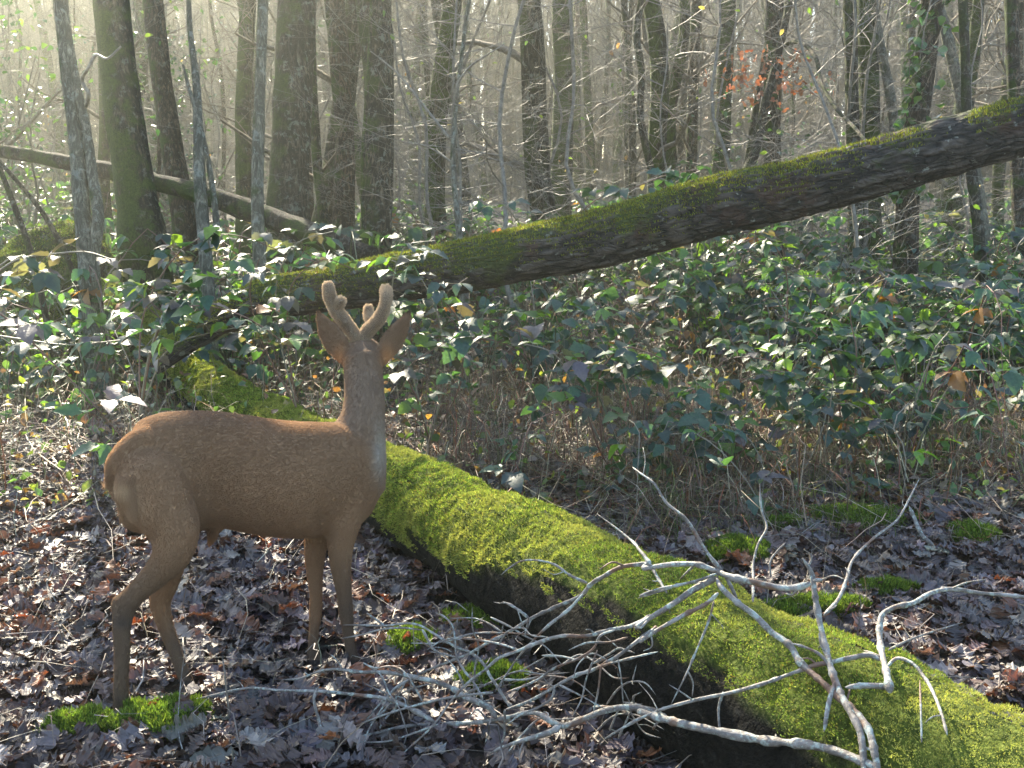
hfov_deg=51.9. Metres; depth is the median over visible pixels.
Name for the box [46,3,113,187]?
slim tree
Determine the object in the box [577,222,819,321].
bramble
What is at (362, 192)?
tree
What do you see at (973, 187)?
tree
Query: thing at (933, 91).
sapling
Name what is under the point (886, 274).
bramble
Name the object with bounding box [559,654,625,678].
dead twig
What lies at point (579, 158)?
slim tree
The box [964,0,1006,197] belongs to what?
sapling
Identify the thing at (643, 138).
tree
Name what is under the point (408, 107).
slim tree
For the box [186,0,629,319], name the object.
sapling
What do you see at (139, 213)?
tree
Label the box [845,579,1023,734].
dead branch
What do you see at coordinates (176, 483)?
roe deer
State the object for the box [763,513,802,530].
moss patch
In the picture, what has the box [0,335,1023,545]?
grass
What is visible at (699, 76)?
slim tree
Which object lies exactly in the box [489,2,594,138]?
slim tree
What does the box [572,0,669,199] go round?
slim tree
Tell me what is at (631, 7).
slim tree
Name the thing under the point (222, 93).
slim tree
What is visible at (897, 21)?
slim tree
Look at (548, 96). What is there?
slim tree
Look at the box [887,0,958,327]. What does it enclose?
tree
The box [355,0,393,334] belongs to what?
tree
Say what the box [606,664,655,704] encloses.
dead twig
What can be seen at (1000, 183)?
slim tree
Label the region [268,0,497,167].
sapling
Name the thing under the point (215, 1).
sky
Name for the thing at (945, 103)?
slim tree
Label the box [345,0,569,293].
slim tree
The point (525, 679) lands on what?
dead twig
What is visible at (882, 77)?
sapling
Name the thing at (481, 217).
bramble
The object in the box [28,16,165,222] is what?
slim tree
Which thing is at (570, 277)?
bramble
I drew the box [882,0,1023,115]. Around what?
slim tree
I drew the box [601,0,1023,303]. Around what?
sapling
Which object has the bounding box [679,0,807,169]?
slim tree
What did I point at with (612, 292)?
bramble
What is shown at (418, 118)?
sapling
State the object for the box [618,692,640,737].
dead twig
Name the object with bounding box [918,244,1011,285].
bramble
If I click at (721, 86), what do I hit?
sapling
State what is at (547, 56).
slim tree
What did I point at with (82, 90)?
slim tree
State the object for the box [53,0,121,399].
tree
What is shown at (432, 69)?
slim tree
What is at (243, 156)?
tree
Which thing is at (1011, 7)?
tree
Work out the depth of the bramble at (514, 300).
10.10 m
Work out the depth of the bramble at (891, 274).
7.93 m
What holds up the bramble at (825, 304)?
on the ground at (462, 598)
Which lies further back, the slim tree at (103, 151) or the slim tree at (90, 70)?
the slim tree at (90, 70)
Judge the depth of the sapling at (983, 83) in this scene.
11.21 m
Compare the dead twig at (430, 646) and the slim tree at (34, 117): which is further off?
the slim tree at (34, 117)
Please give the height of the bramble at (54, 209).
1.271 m
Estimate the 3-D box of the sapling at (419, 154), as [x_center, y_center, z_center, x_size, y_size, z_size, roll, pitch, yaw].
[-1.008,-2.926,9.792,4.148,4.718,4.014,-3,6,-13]
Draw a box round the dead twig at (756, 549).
[749,486,767,601]
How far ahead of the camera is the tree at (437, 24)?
12.94 m
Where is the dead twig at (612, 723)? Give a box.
[609,689,639,730]
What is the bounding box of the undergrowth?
[0,246,1023,583]
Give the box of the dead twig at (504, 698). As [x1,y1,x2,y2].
[340,613,512,706]
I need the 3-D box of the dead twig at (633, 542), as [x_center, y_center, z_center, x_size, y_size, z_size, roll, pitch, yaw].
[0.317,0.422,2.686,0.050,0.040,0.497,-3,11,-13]
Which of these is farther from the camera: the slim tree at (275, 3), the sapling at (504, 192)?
the slim tree at (275, 3)
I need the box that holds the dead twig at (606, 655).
[593,635,633,663]
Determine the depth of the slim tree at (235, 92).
15.24 m
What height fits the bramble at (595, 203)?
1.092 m
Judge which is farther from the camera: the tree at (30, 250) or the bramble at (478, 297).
the bramble at (478, 297)
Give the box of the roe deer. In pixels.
[101,280,410,710]
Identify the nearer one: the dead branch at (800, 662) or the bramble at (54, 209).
the dead branch at (800, 662)
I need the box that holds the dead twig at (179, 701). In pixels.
[178,652,188,757]
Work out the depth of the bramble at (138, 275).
7.71 m
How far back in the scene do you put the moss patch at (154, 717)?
2.52 m
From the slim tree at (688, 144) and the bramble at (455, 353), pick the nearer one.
the bramble at (455, 353)
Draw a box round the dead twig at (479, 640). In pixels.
[375,637,516,700]
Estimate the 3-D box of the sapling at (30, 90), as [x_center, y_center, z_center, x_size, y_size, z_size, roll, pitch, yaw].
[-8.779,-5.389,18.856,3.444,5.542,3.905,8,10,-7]
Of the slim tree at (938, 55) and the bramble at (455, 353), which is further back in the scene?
the slim tree at (938, 55)
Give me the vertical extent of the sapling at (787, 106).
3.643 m
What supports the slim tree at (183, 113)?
on the ground at (462, 598)
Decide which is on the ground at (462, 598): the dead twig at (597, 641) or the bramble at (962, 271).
the bramble at (962, 271)
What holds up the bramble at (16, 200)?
on the ground at (462, 598)
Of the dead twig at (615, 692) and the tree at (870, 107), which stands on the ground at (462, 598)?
the tree at (870, 107)
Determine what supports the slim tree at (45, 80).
on the ground at (462, 598)
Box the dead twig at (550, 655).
[542,653,618,668]
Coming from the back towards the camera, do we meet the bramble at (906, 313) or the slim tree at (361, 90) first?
the slim tree at (361, 90)
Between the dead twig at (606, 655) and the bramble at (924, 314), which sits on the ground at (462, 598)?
the bramble at (924, 314)
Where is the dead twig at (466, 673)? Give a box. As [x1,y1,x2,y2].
[432,613,483,700]
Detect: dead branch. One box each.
[196,651,879,767]
[364,547,810,721]
[405,449,880,767]
[505,592,723,724]
[791,549,867,767]
[823,478,919,615]
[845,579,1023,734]
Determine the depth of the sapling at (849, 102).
8.74 m
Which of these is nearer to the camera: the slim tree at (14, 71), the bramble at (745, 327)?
the bramble at (745, 327)
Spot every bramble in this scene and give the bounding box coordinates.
[0,194,72,233]
[0,199,56,226]
[0,199,72,230]
[0,214,19,249]
[0,214,44,227]
[0,214,73,242]
[0,223,115,256]
[0,229,14,237]
[0,238,117,293]
[0,250,193,399]
[0,285,146,464]
[0,286,194,417]
[0,293,128,398]
[0,295,295,379]
[0,314,144,401]
[0,326,70,368]
[0,352,31,399]
[1,283,70,361]
[4,169,115,231]
[5,196,187,277]
[18,280,249,384]
[31,169,114,219]
[32,274,240,417]
[51,165,222,236]
[89,192,219,251]
[105,225,302,416]
[111,220,322,337]
[112,272,350,381]
[115,231,248,305]
[116,241,229,293]
[129,228,329,360]
[133,273,336,391]
[151,273,240,309]
[159,199,171,232]
[166,213,234,280]
[171,242,251,285]
[177,222,477,327]
[182,247,252,283]
[187,274,315,320]
[217,231,370,407]
[218,272,458,375]
[238,223,448,387]
[241,199,422,271]
[271,268,535,352]
[310,238,500,326]
[315,198,424,240]
[318,299,558,380]
[341,225,519,331]
[355,183,451,230]
[355,194,502,249]
[355,201,414,231]
[366,240,483,444]
[383,296,614,399]
[384,298,687,417]
[392,222,451,248]
[396,201,500,248]
[400,206,494,241]
[401,198,509,235]
[417,218,527,304]
[423,227,614,308]
[438,211,610,282]
[438,222,580,301]
[450,265,666,409]
[453,210,603,289]
[468,282,545,306]
[469,165,711,296]
[479,366,790,529]
[482,278,737,374]
[489,273,647,314]
[500,201,582,224]
[515,322,687,444]
[528,184,611,219]
[551,234,774,317]
[570,190,629,271]
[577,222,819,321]
[582,238,827,297]
[587,240,921,382]
[588,240,735,309]
[589,200,753,282]
[601,376,873,502]
[602,230,869,358]
[602,240,712,283]
[611,230,843,281]
[625,250,806,335]
[632,244,748,289]
[638,216,882,346]
[658,225,878,416]
[660,271,890,385]
[666,333,960,484]
[686,298,858,399]
[687,256,830,318]
[690,232,759,275]
[708,246,891,408]
[709,269,933,351]
[712,224,891,296]
[717,274,934,443]
[724,267,981,417]
[725,321,1023,505]
[736,241,890,319]
[745,288,992,385]
[749,258,932,325]
[752,223,928,308]
[754,274,1019,353]
[754,304,921,401]
[755,227,847,265]
[763,246,1023,349]
[763,289,1022,385]
[764,194,1023,309]
[779,257,1023,372]
[781,345,1023,468]
[795,301,1019,395]
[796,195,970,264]
[803,293,1023,410]
[810,213,930,246]
[813,218,996,265]
[816,272,992,349]
[821,269,1023,415]
[822,245,1017,313]
[832,265,972,331]
[846,217,1011,277]
[878,238,1023,322]
[879,273,1023,403]
[881,286,1016,369]
[884,219,1023,297]
[890,275,1023,338]
[890,276,1023,400]
[894,262,1023,382]
[900,291,990,333]
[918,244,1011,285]
[919,243,1003,278]
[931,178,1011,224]
[941,283,1023,368]
[947,250,1022,290]
[950,214,1005,254]
[950,244,1023,324]
[954,233,1023,276]
[956,229,1011,258]
[964,192,1011,235]
[965,308,1023,391]
[988,237,1011,278]
[990,223,1011,276]
[995,208,1011,243]
[1008,237,1023,273]
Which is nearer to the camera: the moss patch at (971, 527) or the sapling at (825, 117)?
the moss patch at (971, 527)
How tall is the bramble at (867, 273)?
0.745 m
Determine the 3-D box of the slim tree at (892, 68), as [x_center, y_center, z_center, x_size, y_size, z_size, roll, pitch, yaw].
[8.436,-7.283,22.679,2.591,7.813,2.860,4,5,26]
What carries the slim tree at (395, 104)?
on the ground at (462, 598)
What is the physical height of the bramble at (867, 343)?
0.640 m
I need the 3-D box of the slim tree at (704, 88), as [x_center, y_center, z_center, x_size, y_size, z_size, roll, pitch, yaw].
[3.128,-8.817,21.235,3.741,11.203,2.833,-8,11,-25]
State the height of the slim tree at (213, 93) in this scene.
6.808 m
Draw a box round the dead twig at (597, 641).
[505,630,627,714]
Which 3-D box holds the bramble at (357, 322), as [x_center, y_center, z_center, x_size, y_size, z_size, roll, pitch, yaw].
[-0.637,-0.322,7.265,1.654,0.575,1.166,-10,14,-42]
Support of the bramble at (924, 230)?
on the ground at (462, 598)
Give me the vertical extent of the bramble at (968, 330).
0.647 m
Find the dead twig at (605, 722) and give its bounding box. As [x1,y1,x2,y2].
[595,697,662,732]
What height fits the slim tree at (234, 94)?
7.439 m
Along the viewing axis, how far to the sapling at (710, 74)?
16.50 m
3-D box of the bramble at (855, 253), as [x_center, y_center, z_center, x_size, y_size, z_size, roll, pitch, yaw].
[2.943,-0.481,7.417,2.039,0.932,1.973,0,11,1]
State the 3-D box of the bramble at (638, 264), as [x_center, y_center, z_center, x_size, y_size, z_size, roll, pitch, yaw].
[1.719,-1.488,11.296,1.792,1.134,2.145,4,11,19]
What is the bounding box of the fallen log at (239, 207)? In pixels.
[0,145,378,260]
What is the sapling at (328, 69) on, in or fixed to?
on the ground at (462, 598)
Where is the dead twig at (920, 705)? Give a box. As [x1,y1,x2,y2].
[919,682,922,741]
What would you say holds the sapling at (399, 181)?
on the ground at (462, 598)
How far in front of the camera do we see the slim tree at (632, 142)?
12.90 m
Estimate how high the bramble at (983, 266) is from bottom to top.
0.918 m
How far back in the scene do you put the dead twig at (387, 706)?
2.54 m
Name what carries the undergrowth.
on the ground at (462, 598)
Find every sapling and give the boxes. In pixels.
[0,0,56,209]
[0,0,96,208]
[0,1,86,213]
[0,1,113,233]
[1,5,97,217]
[7,0,266,190]
[23,0,270,233]
[37,0,329,198]
[55,0,235,174]
[55,1,269,196]
[95,0,417,190]
[112,1,332,227]
[144,0,516,231]
[156,0,493,215]
[159,0,329,230]
[171,0,517,221]
[183,0,597,309]
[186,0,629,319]
[203,0,631,317]
[219,0,933,345]
[232,0,512,246]
[235,0,694,229]
[265,2,488,199]
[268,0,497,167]
[318,21,451,209]
[355,2,518,227]
[358,24,503,210]
[393,28,546,225]
[394,13,525,223]
[404,0,807,310]
[419,0,720,284]
[471,0,828,317]
[479,0,897,325]
[552,0,888,192]
[574,0,840,178]
[576,0,915,231]
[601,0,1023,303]
[609,0,1007,311]
[612,1,830,194]
[646,0,883,184]
[650,0,1023,314]
[682,0,1023,272]
[683,3,993,231]
[699,27,845,232]
[743,1,901,232]
[749,17,900,234]
[775,0,1023,263]
[784,3,975,224]
[788,0,1023,279]
[815,1,1009,253]
[880,0,1023,217]
[888,19,1023,225]
[931,15,1010,206]
[942,63,1022,226]
[946,25,1023,278]
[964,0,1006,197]
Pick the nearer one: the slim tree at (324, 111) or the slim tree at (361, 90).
the slim tree at (361, 90)
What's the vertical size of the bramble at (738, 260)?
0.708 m
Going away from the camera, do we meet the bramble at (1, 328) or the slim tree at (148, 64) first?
the bramble at (1, 328)
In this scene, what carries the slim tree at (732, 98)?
on the ground at (462, 598)
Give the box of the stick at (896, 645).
[888,622,962,650]
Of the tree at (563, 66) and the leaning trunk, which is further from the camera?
the tree at (563, 66)
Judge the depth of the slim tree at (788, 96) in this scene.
21.80 m
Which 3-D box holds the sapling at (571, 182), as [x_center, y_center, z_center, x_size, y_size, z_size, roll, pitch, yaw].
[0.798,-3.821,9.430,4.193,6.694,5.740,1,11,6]
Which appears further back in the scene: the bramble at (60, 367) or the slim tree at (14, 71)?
the slim tree at (14, 71)
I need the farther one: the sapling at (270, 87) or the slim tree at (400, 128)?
the slim tree at (400, 128)
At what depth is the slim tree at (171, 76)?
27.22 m
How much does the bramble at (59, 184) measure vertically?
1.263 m
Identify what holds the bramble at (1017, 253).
on the ground at (462, 598)
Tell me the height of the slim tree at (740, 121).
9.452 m
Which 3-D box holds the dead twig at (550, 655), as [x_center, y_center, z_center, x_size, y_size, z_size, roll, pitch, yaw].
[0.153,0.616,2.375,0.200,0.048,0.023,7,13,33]
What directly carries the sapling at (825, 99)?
on the ground at (462, 598)
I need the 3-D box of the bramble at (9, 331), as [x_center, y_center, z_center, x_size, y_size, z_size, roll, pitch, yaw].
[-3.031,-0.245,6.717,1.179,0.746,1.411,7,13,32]
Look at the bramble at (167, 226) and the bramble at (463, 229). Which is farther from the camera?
the bramble at (167, 226)
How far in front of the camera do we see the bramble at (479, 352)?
6.85 m
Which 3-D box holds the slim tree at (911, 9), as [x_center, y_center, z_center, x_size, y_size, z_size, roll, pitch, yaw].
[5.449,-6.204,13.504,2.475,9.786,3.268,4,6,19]
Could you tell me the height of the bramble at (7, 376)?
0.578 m
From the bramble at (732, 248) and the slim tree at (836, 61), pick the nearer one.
the bramble at (732, 248)
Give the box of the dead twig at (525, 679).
[499,674,597,699]
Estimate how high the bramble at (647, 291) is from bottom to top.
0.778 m
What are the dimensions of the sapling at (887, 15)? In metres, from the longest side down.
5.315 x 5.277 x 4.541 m
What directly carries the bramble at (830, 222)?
on the ground at (462, 598)
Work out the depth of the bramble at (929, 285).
6.84 m
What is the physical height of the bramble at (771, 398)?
0.629 m
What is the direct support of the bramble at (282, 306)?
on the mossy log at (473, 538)
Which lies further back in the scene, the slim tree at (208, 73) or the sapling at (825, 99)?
the slim tree at (208, 73)
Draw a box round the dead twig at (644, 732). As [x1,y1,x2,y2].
[593,705,659,737]
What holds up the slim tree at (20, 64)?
on the ground at (462, 598)
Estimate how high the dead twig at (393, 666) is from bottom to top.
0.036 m
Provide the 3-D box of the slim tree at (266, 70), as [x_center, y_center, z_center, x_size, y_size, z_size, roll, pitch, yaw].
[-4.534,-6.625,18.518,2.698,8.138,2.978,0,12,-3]
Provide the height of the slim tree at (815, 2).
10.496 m
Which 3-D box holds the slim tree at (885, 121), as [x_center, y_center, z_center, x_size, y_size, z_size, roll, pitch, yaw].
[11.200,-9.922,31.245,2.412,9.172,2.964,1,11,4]
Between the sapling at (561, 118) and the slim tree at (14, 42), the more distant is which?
the slim tree at (14, 42)
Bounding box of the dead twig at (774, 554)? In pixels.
[769,543,784,576]
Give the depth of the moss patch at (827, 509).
4.09 m
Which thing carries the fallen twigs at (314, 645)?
on the ground at (462, 598)
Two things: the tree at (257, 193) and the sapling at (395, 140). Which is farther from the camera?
the sapling at (395, 140)
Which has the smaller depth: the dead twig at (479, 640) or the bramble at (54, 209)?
the dead twig at (479, 640)
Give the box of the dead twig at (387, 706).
[366,678,433,726]
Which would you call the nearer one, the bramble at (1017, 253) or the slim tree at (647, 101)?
the bramble at (1017, 253)
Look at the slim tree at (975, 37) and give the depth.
11.18 m
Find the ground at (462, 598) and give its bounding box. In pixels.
[0,182,1023,767]
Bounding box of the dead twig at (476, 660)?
[471,609,483,697]
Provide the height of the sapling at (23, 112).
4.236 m
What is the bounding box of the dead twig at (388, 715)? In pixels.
[377,698,410,730]
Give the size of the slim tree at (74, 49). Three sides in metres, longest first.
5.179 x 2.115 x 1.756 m
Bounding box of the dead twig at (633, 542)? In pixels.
[599,515,666,592]
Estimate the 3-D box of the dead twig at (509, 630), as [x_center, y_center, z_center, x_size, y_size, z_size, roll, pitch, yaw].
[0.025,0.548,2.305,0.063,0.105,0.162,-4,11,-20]
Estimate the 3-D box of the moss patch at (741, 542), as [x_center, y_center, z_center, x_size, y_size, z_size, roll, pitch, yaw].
[0.797,0.579,3.733,0.254,0.099,0.232,0,11,0]
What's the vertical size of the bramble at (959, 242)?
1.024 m
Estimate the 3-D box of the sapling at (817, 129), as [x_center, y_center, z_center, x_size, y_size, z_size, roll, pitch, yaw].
[4.781,-4.621,15.072,3.636,5.836,4.556,-7,13,-32]
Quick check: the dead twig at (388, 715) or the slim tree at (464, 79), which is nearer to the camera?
the dead twig at (388, 715)
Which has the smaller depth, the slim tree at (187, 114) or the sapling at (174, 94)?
the sapling at (174, 94)
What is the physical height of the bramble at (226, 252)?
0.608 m
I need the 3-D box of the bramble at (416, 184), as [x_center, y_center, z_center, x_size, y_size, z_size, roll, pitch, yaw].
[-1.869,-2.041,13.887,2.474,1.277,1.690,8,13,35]
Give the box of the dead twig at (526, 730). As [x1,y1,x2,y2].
[507,715,573,753]
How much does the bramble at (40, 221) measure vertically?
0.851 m
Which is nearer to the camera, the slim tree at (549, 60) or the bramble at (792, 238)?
the bramble at (792, 238)
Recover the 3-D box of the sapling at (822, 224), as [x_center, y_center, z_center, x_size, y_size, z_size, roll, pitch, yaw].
[2.829,-2.277,10.934,2.596,2.777,2.624,0,11,0]
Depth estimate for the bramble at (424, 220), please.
12.49 m
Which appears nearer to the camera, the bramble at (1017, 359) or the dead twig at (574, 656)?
the dead twig at (574, 656)
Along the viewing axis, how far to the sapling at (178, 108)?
14.46 m
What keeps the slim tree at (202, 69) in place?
on the ground at (462, 598)
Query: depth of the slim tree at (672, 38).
17.48 m
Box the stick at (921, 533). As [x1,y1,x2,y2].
[909,506,933,545]
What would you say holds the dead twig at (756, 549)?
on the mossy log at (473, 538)
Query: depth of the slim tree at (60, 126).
22.78 m
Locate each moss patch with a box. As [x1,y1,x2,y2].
[36,701,111,742]
[101,690,214,742]
[385,621,438,660]
[438,602,505,629]
[451,655,529,699]
[703,531,770,564]
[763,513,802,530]
[763,590,871,620]
[790,501,926,529]
[852,574,921,600]
[945,518,1004,544]
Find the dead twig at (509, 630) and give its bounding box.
[499,609,540,644]
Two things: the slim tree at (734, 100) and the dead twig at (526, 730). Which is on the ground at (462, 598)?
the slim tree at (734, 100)
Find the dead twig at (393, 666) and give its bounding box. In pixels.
[368,665,411,680]
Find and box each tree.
[0,0,28,73]
[0,0,55,211]
[0,0,64,213]
[0,0,151,154]
[0,0,207,128]
[0,3,43,205]
[0,14,146,146]
[0,47,63,204]
[0,160,80,303]
[0,163,66,402]
[1,0,96,212]
[1,0,174,254]
[1,2,97,154]
[1,13,52,192]
[2,37,50,170]
[3,0,138,206]
[10,0,98,218]
[23,0,96,189]
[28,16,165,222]
[43,5,97,156]
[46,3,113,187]
[49,2,189,117]
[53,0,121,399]
[63,0,218,123]
[72,8,192,164]
[75,0,183,200]
[77,3,218,217]
[78,0,324,220]
[81,0,132,204]
[92,0,181,349]
[93,0,265,202]
[142,0,198,281]
[143,5,225,116]
[145,17,191,146]
[150,1,220,213]
[163,0,360,251]
[166,0,274,146]
[168,0,270,232]
[170,0,233,152]
[171,1,325,183]
[174,44,203,163]
[179,1,237,186]
[182,0,219,360]
[183,0,322,157]
[190,0,321,171]
[217,7,322,155]
[218,0,318,201]
[235,0,255,274]
[251,0,271,378]
[264,21,272,196]
[266,0,316,340]
[270,0,418,123]
[311,43,329,228]
[316,1,431,206]
[316,5,403,177]
[316,15,358,115]
[316,26,482,181]
[317,1,329,162]
[320,0,503,204]
[324,0,355,235]
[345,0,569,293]
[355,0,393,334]
[356,0,432,167]
[356,4,498,149]
[360,0,372,243]
[370,0,504,394]
[392,0,509,232]
[392,7,448,208]
[393,0,408,185]
[394,0,471,202]
[394,0,520,175]
[394,0,583,244]
[394,5,411,160]
[394,8,432,206]
[395,1,487,148]
[400,0,514,220]
[406,3,483,159]
[419,0,491,204]
[431,0,473,232]
[446,0,514,142]
[470,0,699,212]
[476,0,511,197]
[480,0,522,203]
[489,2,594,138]
[496,0,668,206]
[506,15,550,198]
[509,0,596,172]
[519,10,582,151]
[542,2,609,159]
[544,0,619,199]
[547,2,662,162]
[548,0,748,288]
[551,0,573,275]
[554,0,715,270]
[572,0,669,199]
[576,0,750,199]
[580,0,706,199]
[581,0,613,146]
[581,0,617,157]
[584,0,611,160]
[591,0,744,170]
[595,0,677,169]
[596,1,757,175]
[602,0,793,280]
[608,5,717,143]
[610,0,747,175]
[633,0,675,313]
[633,0,748,137]
[634,0,785,181]
[663,1,735,163]
[664,5,709,150]
[669,0,836,263]
[673,0,843,144]
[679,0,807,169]
[688,1,749,174]
[700,16,756,160]
[701,0,754,166]
[702,0,762,169]
[703,0,865,295]
[711,0,735,253]
[712,5,844,156]
[735,0,843,135]
[738,0,838,230]
[764,1,842,220]
[782,0,841,151]
[787,2,885,212]
[790,1,996,228]
[790,8,884,155]
[795,2,843,140]
[799,1,843,146]
[801,0,1023,291]
[804,0,900,212]
[828,0,941,108]
[839,3,937,110]
[842,6,1003,113]
[843,0,862,317]
[844,0,957,127]
[844,4,1004,200]
[857,0,883,297]
[878,15,898,213]
[879,0,916,199]
[879,0,920,132]
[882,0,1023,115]
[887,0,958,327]
[889,0,1009,225]
[932,0,1001,222]
[940,6,992,279]
[944,0,1002,252]
[948,1,1023,94]
[958,0,987,332]
[975,2,1002,107]
[980,3,1023,95]
[1004,0,1023,276]
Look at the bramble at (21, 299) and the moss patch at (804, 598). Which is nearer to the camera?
the moss patch at (804, 598)
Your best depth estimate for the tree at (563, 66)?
12.88 m
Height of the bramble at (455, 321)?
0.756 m
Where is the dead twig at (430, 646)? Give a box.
[414,629,466,691]
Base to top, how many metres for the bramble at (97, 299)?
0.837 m
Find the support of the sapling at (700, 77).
on the ground at (462, 598)
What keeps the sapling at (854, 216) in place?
on the ground at (462, 598)
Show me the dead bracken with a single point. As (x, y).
(682, 500)
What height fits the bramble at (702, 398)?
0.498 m
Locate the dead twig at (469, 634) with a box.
[443,626,545,642]
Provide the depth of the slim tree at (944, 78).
23.51 m
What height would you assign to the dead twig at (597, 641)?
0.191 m
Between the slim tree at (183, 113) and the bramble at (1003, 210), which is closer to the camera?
the bramble at (1003, 210)
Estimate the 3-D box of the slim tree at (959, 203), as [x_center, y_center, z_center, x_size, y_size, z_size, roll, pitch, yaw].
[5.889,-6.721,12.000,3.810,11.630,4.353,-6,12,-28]
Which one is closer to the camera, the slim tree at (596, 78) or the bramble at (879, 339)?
the bramble at (879, 339)
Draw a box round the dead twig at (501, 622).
[490,617,560,663]
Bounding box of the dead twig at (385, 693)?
[363,662,407,733]
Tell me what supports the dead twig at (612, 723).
on the dead branch at (656, 715)
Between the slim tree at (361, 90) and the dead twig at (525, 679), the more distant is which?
the slim tree at (361, 90)
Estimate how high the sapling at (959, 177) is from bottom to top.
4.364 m
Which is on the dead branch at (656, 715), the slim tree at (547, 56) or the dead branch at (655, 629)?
the dead branch at (655, 629)
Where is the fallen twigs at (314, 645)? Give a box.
[0,389,1023,767]
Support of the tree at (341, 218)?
on the ground at (462, 598)
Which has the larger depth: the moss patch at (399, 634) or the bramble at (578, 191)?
the bramble at (578, 191)
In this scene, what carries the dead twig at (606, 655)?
on the dead twig at (574, 656)
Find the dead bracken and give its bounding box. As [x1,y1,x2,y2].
[387,343,1023,561]
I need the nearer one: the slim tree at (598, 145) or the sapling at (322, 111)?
the sapling at (322, 111)
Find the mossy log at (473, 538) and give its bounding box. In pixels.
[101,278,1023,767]
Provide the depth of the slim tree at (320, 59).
19.43 m
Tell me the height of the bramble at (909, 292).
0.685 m
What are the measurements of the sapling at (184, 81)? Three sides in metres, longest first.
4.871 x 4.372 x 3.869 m
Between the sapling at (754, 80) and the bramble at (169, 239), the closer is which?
the bramble at (169, 239)
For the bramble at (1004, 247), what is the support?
on the ground at (462, 598)
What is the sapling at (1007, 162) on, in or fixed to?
on the ground at (462, 598)
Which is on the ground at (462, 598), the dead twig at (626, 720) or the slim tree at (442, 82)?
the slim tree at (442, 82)
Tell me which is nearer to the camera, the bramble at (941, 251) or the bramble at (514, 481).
the bramble at (514, 481)
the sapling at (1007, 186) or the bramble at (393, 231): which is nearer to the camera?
the sapling at (1007, 186)
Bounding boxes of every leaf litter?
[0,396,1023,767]
[2,222,1023,412]
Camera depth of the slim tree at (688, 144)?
12.88 m
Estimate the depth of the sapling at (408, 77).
9.60 m
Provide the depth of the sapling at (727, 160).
8.83 m
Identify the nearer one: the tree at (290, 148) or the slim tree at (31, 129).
the tree at (290, 148)
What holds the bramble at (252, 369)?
on the ground at (462, 598)
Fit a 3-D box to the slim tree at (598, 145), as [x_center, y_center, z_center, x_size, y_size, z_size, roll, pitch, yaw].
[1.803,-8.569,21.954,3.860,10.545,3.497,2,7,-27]
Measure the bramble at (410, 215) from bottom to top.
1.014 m
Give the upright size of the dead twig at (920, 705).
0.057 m
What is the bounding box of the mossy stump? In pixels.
[0,219,122,380]
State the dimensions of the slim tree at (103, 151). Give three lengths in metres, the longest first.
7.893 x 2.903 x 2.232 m
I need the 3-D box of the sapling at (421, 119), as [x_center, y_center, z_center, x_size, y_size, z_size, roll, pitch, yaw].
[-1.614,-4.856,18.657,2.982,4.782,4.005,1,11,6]
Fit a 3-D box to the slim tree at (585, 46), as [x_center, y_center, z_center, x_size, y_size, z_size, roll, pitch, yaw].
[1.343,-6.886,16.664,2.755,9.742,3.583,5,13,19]
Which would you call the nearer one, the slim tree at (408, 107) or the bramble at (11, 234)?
the bramble at (11, 234)
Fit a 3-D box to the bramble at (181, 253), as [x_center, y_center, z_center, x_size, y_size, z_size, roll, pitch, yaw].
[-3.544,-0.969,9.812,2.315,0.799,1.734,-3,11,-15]
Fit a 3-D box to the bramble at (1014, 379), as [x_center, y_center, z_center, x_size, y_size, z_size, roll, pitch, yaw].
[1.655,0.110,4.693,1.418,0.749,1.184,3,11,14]
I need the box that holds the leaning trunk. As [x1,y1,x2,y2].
[149,95,1023,374]
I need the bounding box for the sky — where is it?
[32,1,991,157]
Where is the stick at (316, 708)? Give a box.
[313,685,322,733]
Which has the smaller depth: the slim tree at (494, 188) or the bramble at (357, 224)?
the bramble at (357, 224)
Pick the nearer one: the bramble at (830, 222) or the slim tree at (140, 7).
the bramble at (830, 222)
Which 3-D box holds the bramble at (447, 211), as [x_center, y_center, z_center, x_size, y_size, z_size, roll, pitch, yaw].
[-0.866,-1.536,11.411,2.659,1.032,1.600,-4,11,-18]
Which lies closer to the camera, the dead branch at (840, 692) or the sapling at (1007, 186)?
the dead branch at (840, 692)
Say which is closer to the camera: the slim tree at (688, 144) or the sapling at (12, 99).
the slim tree at (688, 144)
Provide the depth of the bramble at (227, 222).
11.59 m
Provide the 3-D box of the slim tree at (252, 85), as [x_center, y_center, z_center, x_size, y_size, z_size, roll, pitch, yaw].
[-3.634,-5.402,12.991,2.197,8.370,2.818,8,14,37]
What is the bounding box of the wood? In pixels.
[0,0,1023,203]
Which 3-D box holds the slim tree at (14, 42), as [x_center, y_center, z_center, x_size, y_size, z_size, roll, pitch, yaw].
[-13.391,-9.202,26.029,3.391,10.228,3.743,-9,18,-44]
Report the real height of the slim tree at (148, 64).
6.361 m
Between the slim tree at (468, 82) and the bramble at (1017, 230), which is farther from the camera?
the slim tree at (468, 82)
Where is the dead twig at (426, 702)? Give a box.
[348,679,492,748]
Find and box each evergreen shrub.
[0,0,242,244]
[0,0,510,226]
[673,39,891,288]
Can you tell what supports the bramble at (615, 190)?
on the ground at (462, 598)
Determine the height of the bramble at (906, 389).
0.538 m
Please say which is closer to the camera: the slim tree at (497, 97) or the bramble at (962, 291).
the bramble at (962, 291)
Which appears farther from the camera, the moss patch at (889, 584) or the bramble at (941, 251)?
the bramble at (941, 251)
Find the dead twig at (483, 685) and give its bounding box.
[464,657,569,700]

